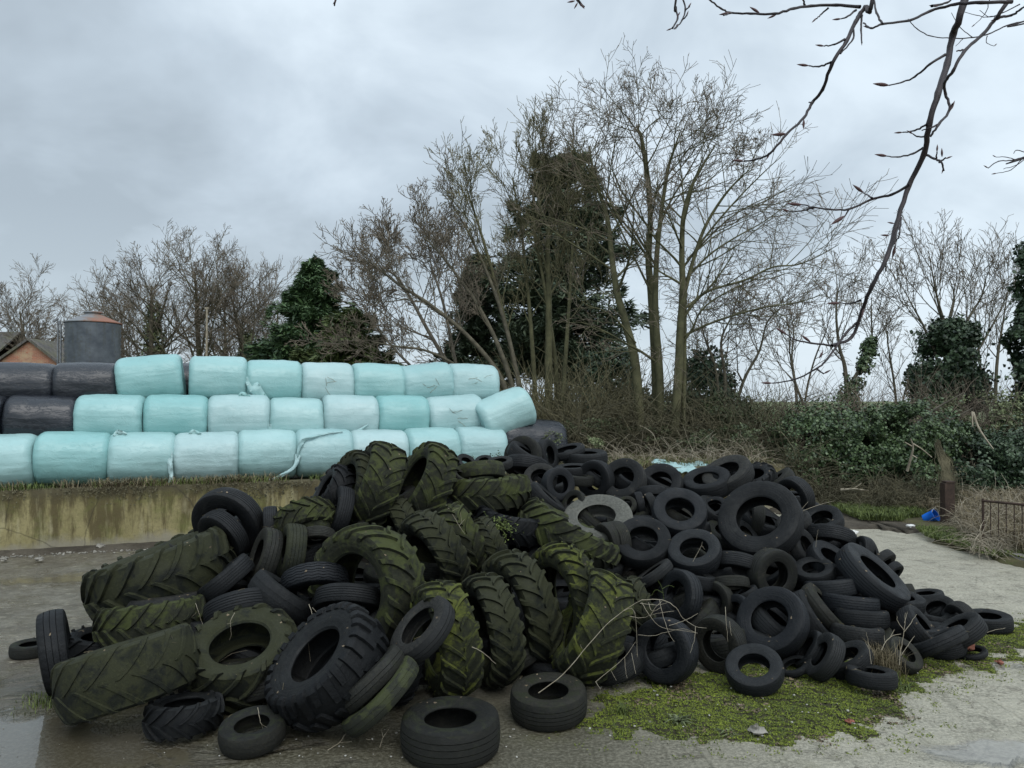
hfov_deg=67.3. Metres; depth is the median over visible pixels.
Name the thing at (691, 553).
car tyre
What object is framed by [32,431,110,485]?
wrapped bale
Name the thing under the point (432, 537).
tractor tyre
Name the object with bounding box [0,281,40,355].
bare tree
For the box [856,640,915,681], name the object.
grass tuft
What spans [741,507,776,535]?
car tyre
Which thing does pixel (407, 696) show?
tractor tyre
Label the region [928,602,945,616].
car tyre
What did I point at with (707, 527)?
car tyre
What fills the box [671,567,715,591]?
car tyre
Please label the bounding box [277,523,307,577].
truck tyre
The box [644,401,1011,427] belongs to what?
ground
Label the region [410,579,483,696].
tractor tyre
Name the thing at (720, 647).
car tyre
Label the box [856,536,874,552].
car tyre
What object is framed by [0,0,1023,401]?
sky
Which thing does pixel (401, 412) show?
wrapped bale
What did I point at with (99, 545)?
stone
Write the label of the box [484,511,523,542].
weed
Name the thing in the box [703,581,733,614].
car tyre
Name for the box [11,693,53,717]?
grass tuft
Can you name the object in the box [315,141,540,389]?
bare tree
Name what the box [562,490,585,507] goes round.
car tyre
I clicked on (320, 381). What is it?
wrapped bale
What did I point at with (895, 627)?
car tyre
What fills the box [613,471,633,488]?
car tyre
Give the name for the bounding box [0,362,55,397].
wrapped bale
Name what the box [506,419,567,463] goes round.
wrapped bale
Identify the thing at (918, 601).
car tyre
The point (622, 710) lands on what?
grass tuft
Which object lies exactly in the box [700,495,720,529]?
car tyre
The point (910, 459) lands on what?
broken branch
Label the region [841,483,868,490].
broken branch
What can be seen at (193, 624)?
car tyre
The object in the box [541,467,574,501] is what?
car tyre
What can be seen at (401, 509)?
tractor tyre
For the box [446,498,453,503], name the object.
car tyre
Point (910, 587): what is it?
car tyre
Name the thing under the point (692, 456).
bramble thicket
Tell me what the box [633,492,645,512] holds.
car tyre
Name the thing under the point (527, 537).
tractor tyre
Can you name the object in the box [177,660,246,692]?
car tyre
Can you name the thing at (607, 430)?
bramble thicket
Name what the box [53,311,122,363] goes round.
grain silo
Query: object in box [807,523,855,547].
car tyre
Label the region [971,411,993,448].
broken branch
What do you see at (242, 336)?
bare tree
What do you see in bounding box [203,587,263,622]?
truck tyre
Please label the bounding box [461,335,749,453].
bramble thicket
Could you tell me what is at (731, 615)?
car tyre
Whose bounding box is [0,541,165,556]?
silt
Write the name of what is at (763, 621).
car tyre
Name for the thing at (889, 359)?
bare tree
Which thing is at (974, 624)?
car tyre
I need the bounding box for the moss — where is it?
[548,613,1023,758]
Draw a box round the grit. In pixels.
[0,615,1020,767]
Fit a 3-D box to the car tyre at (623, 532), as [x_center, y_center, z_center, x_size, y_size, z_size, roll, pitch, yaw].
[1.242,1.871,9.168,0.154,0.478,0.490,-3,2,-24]
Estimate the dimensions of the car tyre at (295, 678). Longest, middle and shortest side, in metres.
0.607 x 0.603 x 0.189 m
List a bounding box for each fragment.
[844,718,854,723]
[968,644,974,650]
[994,660,1003,664]
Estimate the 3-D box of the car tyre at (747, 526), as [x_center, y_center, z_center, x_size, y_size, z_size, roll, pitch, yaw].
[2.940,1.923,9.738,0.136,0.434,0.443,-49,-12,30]
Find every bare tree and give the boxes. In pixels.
[0,253,78,354]
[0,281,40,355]
[9,292,144,357]
[24,271,186,356]
[62,229,252,357]
[108,220,256,361]
[162,254,288,355]
[175,237,305,362]
[204,258,286,354]
[285,188,509,364]
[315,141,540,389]
[423,75,632,419]
[495,32,898,453]
[636,214,843,419]
[755,286,824,410]
[760,259,860,412]
[805,222,921,422]
[864,288,937,403]
[941,237,1019,422]
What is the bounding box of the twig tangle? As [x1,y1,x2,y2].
[630,599,701,652]
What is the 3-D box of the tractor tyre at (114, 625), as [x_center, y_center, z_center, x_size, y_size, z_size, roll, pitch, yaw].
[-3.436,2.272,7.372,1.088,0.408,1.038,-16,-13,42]
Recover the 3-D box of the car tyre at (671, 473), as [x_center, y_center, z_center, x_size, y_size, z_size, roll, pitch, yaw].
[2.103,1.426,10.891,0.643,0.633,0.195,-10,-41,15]
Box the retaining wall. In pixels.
[0,464,784,549]
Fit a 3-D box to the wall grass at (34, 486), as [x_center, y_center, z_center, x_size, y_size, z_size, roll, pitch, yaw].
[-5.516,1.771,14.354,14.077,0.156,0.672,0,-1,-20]
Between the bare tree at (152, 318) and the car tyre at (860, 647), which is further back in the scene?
the bare tree at (152, 318)
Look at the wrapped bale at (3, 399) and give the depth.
14.11 m
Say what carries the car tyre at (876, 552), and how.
on the car tyre at (887, 556)
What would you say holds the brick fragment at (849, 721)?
on the moss
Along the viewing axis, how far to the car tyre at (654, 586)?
8.88 m
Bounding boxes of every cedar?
[427,251,531,398]
[470,148,662,411]
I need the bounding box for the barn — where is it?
[0,332,22,355]
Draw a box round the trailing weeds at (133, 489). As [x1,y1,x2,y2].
[2,480,315,508]
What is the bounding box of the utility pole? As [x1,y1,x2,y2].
[205,307,208,355]
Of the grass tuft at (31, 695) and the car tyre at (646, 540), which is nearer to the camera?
the grass tuft at (31, 695)
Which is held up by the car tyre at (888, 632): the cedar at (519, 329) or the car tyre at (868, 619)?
the car tyre at (868, 619)
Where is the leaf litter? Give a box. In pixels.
[595,634,1023,748]
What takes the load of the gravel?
on the yard at (984, 729)
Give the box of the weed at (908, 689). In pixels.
[891,680,913,695]
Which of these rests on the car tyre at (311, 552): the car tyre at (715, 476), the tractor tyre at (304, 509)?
the tractor tyre at (304, 509)
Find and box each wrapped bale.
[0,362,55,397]
[0,396,7,433]
[0,433,37,488]
[1,395,76,435]
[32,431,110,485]
[51,362,116,397]
[73,394,145,434]
[107,430,175,483]
[114,354,185,397]
[143,394,208,434]
[167,429,238,481]
[183,363,188,394]
[188,356,246,398]
[207,392,271,433]
[238,429,300,479]
[245,360,301,399]
[270,397,323,432]
[296,428,352,476]
[301,362,353,400]
[322,395,378,431]
[351,363,404,396]
[351,429,408,456]
[375,395,429,430]
[403,362,453,397]
[404,427,460,455]
[426,394,481,428]
[449,363,499,398]
[455,426,507,462]
[475,387,536,432]
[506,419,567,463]
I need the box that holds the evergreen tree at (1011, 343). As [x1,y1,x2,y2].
[988,241,1023,426]
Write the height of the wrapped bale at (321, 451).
1.002 m
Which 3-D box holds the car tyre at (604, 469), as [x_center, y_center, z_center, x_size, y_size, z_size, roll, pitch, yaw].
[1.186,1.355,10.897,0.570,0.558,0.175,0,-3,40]
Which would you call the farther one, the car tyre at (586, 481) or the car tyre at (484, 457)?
the car tyre at (586, 481)
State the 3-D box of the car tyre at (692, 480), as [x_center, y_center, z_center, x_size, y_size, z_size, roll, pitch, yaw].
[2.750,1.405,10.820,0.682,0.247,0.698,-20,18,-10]
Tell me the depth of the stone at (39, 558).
12.35 m
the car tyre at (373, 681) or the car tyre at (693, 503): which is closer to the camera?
the car tyre at (373, 681)
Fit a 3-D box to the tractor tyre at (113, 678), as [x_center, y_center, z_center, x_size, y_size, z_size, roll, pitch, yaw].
[-3.126,2.346,6.270,1.106,0.486,1.090,-11,-11,-38]
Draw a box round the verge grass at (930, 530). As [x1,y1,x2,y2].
[915,524,1023,555]
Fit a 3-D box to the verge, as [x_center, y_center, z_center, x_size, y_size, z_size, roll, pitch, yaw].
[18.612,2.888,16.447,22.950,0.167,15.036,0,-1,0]
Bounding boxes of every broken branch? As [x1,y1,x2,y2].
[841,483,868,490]
[904,438,931,471]
[916,392,972,423]
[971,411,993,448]
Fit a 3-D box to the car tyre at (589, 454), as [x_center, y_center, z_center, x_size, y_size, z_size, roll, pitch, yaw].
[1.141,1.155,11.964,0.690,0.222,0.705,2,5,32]
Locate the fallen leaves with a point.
(520, 571)
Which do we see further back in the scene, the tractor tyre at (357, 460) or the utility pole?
the utility pole
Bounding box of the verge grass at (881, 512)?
[826,498,931,520]
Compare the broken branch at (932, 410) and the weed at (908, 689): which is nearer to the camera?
the weed at (908, 689)
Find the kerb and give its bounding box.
[980,548,1023,560]
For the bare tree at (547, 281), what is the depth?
23.58 m
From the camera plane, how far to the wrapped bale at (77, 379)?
14.95 m
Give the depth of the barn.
59.53 m
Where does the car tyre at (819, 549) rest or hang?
on the car tyre
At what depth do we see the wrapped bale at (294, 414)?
15.74 m
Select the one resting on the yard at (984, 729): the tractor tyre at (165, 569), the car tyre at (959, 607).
the car tyre at (959, 607)
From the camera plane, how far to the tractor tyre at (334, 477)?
8.80 m
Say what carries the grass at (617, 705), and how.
on the yard at (984, 729)
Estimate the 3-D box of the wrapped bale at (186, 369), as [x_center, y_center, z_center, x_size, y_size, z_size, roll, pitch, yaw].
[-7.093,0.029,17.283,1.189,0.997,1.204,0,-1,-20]
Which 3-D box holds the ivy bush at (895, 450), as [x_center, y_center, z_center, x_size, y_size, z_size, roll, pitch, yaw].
[10.281,1.585,19.935,2.918,2.975,2.622,1,-1,-26]
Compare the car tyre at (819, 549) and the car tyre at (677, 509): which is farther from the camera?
the car tyre at (677, 509)
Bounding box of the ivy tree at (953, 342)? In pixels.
[858,209,1023,474]
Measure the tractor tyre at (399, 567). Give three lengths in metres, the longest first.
1.332 x 1.268 x 0.500 m
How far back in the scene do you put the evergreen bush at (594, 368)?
25.45 m
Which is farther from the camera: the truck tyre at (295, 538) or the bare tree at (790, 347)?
the bare tree at (790, 347)
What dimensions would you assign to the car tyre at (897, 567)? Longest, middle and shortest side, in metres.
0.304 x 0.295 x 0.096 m
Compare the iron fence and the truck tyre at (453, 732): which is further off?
the iron fence
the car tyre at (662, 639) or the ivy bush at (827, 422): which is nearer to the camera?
the car tyre at (662, 639)
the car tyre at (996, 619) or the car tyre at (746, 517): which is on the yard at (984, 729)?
the car tyre at (996, 619)
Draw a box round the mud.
[770,508,919,533]
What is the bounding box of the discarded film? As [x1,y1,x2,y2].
[652,459,707,472]
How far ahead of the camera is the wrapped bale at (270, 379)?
16.18 m
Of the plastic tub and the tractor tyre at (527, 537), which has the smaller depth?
the tractor tyre at (527, 537)
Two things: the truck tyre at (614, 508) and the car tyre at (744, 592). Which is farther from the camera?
the truck tyre at (614, 508)
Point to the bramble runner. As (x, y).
(589, 643)
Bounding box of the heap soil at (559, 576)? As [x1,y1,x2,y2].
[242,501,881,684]
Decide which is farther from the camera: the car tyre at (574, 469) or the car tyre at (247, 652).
the car tyre at (574, 469)
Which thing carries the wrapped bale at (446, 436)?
on the raised ground at (295, 477)
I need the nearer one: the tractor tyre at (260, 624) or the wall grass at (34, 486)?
the tractor tyre at (260, 624)
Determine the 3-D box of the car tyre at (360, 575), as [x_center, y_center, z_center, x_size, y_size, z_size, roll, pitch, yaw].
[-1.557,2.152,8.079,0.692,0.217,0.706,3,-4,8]
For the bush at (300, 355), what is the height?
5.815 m
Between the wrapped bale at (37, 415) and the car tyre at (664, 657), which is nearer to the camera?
the car tyre at (664, 657)
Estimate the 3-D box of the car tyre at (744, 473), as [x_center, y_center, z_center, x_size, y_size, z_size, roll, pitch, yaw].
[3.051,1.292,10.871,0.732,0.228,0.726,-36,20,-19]
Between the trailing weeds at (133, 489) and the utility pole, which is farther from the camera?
the utility pole
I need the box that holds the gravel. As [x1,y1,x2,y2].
[0,548,147,558]
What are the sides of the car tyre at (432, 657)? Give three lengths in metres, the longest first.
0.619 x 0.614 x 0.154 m
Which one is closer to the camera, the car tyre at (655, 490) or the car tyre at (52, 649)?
the car tyre at (52, 649)
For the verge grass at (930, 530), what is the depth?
13.98 m
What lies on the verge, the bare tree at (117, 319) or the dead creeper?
the dead creeper
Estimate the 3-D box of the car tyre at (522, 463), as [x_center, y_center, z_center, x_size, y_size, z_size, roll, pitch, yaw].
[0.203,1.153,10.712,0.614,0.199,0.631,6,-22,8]
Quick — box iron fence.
[982,498,1023,542]
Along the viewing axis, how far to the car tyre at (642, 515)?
9.83 m
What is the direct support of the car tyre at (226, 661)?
on the car tyre at (181, 690)
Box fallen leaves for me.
[33,445,989,702]
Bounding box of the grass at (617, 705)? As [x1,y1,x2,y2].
[579,617,1023,750]
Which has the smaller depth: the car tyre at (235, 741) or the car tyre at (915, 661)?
the car tyre at (235, 741)
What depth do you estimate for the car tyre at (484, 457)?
10.07 m
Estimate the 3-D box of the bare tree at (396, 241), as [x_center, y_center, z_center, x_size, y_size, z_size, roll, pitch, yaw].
[-4.091,-2.551,29.343,7.550,9.725,6.265,0,-1,12]
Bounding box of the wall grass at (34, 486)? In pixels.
[0,474,324,490]
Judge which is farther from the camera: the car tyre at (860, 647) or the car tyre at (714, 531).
the car tyre at (714, 531)
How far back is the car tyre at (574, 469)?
10.98 m
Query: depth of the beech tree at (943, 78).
2.07 m
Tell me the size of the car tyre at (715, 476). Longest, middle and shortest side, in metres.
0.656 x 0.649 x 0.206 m
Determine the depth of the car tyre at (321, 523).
8.22 m
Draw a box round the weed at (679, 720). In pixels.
[664,712,695,725]
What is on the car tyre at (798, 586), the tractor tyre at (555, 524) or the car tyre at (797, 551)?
the car tyre at (797, 551)
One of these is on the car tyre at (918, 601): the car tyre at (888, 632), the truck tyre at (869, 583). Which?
the truck tyre at (869, 583)
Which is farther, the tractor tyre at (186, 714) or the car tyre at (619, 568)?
the car tyre at (619, 568)
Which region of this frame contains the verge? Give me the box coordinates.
[898,513,1023,567]
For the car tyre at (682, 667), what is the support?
on the yard at (984, 729)
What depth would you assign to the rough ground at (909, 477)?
27.40 m
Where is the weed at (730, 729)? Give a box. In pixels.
[714,727,735,737]
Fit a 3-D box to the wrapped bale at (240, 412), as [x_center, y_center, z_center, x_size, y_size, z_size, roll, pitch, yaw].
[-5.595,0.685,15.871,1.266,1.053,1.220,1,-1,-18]
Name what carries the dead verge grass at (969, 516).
on the verge
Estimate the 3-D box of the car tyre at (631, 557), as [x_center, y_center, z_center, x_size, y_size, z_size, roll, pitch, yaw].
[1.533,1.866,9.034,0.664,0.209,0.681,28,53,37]
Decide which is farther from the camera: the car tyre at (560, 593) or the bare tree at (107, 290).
the bare tree at (107, 290)
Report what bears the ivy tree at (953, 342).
on the rough ground at (909, 477)
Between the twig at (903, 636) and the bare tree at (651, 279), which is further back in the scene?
the bare tree at (651, 279)
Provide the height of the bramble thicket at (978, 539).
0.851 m
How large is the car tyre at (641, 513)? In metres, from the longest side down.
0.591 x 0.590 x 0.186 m
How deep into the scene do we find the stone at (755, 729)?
5.98 m
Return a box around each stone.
[34,557,43,560]
[96,543,104,547]
[747,723,767,735]
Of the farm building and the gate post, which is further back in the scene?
the farm building
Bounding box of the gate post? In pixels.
[940,481,954,522]
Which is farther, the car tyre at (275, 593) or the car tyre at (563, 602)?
the car tyre at (563, 602)
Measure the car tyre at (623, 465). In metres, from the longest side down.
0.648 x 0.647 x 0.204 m
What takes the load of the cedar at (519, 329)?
on the raised ground at (295, 477)
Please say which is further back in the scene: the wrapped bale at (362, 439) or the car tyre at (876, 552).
the wrapped bale at (362, 439)
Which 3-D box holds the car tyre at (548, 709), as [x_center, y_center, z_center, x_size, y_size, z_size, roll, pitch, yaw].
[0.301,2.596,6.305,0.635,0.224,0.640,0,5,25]
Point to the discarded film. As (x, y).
(687, 468)
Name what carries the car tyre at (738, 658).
on the moss
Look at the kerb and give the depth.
12.33 m
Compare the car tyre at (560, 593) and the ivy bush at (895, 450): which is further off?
the ivy bush at (895, 450)
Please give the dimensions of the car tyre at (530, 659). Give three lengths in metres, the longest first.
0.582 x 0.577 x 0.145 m
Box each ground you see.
[37,474,315,487]
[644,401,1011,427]
[831,461,1012,486]
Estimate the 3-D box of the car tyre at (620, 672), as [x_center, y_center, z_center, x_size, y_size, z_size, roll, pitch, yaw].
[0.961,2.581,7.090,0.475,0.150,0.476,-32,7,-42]
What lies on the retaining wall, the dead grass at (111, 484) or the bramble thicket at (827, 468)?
the dead grass at (111, 484)
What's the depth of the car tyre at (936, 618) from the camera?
8.41 m
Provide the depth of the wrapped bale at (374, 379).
16.92 m
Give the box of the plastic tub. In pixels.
[922,508,939,520]
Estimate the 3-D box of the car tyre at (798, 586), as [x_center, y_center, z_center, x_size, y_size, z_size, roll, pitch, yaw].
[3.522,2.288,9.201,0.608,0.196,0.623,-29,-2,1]
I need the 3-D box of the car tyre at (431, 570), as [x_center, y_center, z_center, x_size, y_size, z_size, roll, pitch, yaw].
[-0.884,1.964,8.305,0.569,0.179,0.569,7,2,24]
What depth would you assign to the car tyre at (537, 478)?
10.38 m
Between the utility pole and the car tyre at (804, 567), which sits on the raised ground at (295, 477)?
the utility pole
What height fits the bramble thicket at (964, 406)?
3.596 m
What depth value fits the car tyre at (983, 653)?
7.64 m
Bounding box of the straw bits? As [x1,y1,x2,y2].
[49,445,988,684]
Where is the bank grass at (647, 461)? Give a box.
[607,451,773,466]
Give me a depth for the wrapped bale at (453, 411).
16.89 m
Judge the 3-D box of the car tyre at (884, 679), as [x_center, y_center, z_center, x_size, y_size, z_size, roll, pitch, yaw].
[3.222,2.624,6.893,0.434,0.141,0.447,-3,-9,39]
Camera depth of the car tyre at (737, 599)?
8.13 m
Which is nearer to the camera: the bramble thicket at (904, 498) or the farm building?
the bramble thicket at (904, 498)
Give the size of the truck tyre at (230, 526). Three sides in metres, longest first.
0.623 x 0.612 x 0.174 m
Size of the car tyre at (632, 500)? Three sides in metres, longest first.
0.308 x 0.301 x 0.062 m
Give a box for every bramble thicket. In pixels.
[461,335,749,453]
[526,349,848,465]
[573,425,785,467]
[658,408,861,497]
[689,349,1023,471]
[772,459,989,511]
[840,458,972,512]
[926,471,1023,537]
[928,495,1023,561]
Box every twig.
[596,643,635,687]
[881,631,898,649]
[897,614,916,664]
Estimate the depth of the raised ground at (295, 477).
15.39 m
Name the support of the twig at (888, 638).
in the grass tuft at (882, 659)
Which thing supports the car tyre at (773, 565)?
on the car tyre at (772, 578)
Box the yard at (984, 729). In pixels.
[0,513,1023,767]
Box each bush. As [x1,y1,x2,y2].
[288,306,407,365]
[542,430,603,447]
[561,332,651,411]
[562,389,805,470]
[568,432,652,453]
[666,344,750,427]
[732,384,1023,473]
[763,388,900,490]
[848,388,974,488]
[929,413,1023,494]
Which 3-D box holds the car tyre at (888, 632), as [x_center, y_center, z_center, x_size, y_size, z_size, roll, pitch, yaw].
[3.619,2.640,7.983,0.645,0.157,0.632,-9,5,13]
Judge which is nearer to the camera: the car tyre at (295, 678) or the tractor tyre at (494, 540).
the car tyre at (295, 678)
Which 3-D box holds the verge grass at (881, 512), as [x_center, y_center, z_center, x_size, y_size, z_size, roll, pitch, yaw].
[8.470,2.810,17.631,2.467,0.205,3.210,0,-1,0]
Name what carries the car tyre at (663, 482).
on the car tyre
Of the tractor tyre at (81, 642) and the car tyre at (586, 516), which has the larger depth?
the car tyre at (586, 516)
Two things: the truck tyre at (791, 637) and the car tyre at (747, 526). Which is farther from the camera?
the car tyre at (747, 526)
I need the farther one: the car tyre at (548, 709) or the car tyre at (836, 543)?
the car tyre at (836, 543)
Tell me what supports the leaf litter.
on the yard at (984, 729)
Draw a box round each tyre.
[8,638,37,659]
[36,609,70,695]
[50,623,200,725]
[68,625,101,657]
[80,526,236,620]
[92,594,205,647]
[126,591,197,606]
[141,689,224,741]
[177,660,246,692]
[185,603,297,713]
[190,621,203,631]
[191,487,262,552]
[197,553,254,602]
[198,509,248,556]
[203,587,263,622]
[217,705,286,758]
[219,647,265,664]
[221,509,241,524]
[225,646,261,658]
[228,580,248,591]
[243,680,264,702]
[246,527,282,582]
[248,569,314,624]
[263,506,277,527]
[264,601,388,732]
[273,496,335,539]
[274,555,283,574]
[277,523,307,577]
[280,561,348,600]
[282,539,322,562]
[291,673,306,681]
[302,520,330,527]
[306,525,335,549]
[308,522,425,646]
[310,464,355,507]
[314,582,380,612]
[331,486,354,531]
[337,449,369,496]
[341,655,418,737]
[345,645,404,713]
[349,573,379,587]
[350,441,407,525]
[351,515,396,531]
[355,561,367,582]
[363,563,379,583]
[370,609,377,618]
[382,496,414,531]
[388,441,459,519]
[390,595,454,663]
[395,662,423,705]
[397,509,470,582]
[399,485,414,498]
[400,696,499,767]
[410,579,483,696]
[419,561,439,580]
[422,651,435,674]
[436,501,487,573]
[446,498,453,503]
[447,474,531,512]
[456,469,472,479]
[457,454,474,466]
[458,460,504,478]
[461,572,526,688]
[473,516,507,557]
[474,505,539,547]
[475,455,492,460]
[480,631,522,655]
[481,548,563,670]
[492,456,512,469]
[504,436,541,456]
[505,454,548,477]
[506,441,541,457]
[508,545,540,556]
[510,672,586,731]
[513,595,525,632]
[518,497,620,569]
[522,647,538,670]
[524,463,556,487]
[526,661,559,674]
[531,481,564,511]
[531,541,593,647]
[532,475,541,483]
[538,439,558,467]
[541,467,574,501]
[546,443,584,461]
[549,567,636,686]
[554,476,562,492]
[555,463,583,475]
[556,579,567,611]
[556,586,569,597]
[561,475,593,486]
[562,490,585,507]
[563,448,607,463]
[564,494,632,540]
[577,507,612,526]
[579,460,614,495]
[584,469,614,488]
[594,522,619,545]
[596,516,606,522]
[600,642,640,685]
[601,458,646,496]
[606,562,623,574]
[610,521,631,546]
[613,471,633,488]
[613,506,648,520]
[616,636,644,682]
[619,516,670,569]
[620,496,636,512]
[620,625,667,656]
[623,575,656,636]
[631,535,650,550]
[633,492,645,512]
[633,515,651,517]
[633,617,698,684]
[635,485,665,495]
[636,569,664,592]
[638,559,672,587]
[640,538,656,545]
[641,641,676,672]
[643,492,654,515]
[645,463,683,487]
[647,474,671,487]
[651,488,707,538]
[652,591,676,616]
[654,487,682,511]
[655,630,698,649]
[658,569,702,623]
[666,508,691,520]
[667,529,721,576]
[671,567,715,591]
[673,590,703,609]
[678,587,734,608]
[682,548,706,557]
[683,466,730,497]
[685,598,719,630]
[693,614,746,674]
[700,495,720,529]
[702,455,754,493]
[703,522,710,532]
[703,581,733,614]
[706,496,724,514]
[707,464,730,478]
[708,520,750,550]
[710,567,732,576]
[711,628,745,657]
[711,634,723,638]
[712,591,739,615]
[715,575,749,591]
[718,481,803,554]
[718,551,753,576]
[725,594,745,621]
[725,643,784,696]
[726,612,735,620]
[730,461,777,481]
[735,585,757,596]
[736,586,809,658]
[740,520,757,535]
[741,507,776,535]
[747,548,797,591]
[749,505,765,534]
[750,511,779,533]
[751,603,787,636]
[753,629,800,657]
[766,554,796,585]
[769,562,777,568]
[773,467,794,482]
[776,508,811,529]
[778,476,815,509]
[782,655,807,677]
[790,529,814,560]
[791,491,800,503]
[793,589,828,633]
[793,630,825,667]
[794,570,818,590]
[796,557,835,585]
[800,582,843,629]
[803,576,859,595]
[806,540,842,575]
[806,632,845,682]
[807,505,844,526]
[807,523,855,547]
[814,513,831,523]
[820,592,879,611]
[828,535,856,548]
[829,623,884,645]
[833,609,889,628]
[833,640,873,679]
[835,542,910,612]
[844,628,894,654]
[845,664,897,690]
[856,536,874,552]
[859,542,878,554]
[876,549,895,564]
[880,591,925,614]
[884,636,923,674]
[888,561,903,575]
[889,613,896,621]
[890,621,948,643]
[891,584,915,592]
[896,604,934,642]
[913,625,968,658]
[915,588,944,597]
[924,594,957,617]
[924,609,948,622]
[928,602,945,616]
[930,643,967,659]
[940,609,951,616]
[940,612,987,648]
[944,601,974,613]
[960,645,987,660]
[973,608,1013,634]
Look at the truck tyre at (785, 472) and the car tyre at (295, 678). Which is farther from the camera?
the truck tyre at (785, 472)
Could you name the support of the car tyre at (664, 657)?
on the yard at (984, 729)
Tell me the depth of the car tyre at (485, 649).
7.28 m
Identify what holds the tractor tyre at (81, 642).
on the car tyre
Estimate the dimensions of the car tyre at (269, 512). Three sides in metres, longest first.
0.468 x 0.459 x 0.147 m
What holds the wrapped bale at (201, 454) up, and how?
on the raised ground at (295, 477)
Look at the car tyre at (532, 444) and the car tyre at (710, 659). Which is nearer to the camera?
the car tyre at (710, 659)
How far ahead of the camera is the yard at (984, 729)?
6.03 m
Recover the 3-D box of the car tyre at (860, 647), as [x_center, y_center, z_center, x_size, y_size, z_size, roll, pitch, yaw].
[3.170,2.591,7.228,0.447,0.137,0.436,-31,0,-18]
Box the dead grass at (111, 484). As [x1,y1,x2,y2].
[1,470,325,490]
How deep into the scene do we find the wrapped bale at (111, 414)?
14.56 m
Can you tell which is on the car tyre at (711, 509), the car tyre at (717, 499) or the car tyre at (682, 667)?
the car tyre at (717, 499)
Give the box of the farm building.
[0,338,121,364]
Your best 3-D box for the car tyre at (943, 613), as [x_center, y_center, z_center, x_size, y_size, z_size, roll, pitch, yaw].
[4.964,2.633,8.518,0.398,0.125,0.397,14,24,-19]
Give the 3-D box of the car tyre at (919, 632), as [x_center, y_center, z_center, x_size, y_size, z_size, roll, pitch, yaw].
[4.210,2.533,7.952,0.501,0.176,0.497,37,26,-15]
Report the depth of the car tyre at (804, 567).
8.72 m
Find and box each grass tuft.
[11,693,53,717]
[15,688,45,702]
[609,700,632,716]
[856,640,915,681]
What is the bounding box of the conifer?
[241,253,366,360]
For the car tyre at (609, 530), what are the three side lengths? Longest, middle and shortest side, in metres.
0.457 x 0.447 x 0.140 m
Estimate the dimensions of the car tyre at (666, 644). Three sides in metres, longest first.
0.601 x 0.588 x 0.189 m
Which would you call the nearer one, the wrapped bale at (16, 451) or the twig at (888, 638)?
the twig at (888, 638)
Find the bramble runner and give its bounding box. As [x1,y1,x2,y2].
[538,600,640,692]
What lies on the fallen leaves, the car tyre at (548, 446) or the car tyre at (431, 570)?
the car tyre at (548, 446)
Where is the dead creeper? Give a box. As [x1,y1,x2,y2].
[932,439,961,503]
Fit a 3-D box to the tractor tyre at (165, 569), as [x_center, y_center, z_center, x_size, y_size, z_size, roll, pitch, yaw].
[-3.640,1.967,7.996,1.505,0.590,1.572,-19,1,-19]
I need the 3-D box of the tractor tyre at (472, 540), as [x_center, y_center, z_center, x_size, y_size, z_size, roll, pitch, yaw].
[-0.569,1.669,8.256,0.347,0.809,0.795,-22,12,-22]
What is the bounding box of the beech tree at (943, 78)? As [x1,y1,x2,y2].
[333,0,1023,383]
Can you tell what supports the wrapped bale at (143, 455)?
on the raised ground at (295, 477)
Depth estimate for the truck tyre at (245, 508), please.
8.38 m
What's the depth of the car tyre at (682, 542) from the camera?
8.70 m
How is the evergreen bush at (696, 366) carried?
on the rough ground at (909, 477)
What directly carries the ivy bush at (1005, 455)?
on the verge
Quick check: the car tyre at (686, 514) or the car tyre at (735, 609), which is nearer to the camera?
the car tyre at (735, 609)
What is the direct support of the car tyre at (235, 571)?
on the tractor tyre at (114, 625)
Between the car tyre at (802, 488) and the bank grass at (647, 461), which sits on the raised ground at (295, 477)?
the bank grass at (647, 461)
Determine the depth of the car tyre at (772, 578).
8.85 m
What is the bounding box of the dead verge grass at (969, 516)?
[904,483,1023,551]
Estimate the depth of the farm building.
46.05 m
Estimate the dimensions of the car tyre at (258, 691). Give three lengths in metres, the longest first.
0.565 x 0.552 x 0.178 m
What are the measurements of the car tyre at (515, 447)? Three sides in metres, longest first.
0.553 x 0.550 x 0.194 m
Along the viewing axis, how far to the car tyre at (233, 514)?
9.07 m

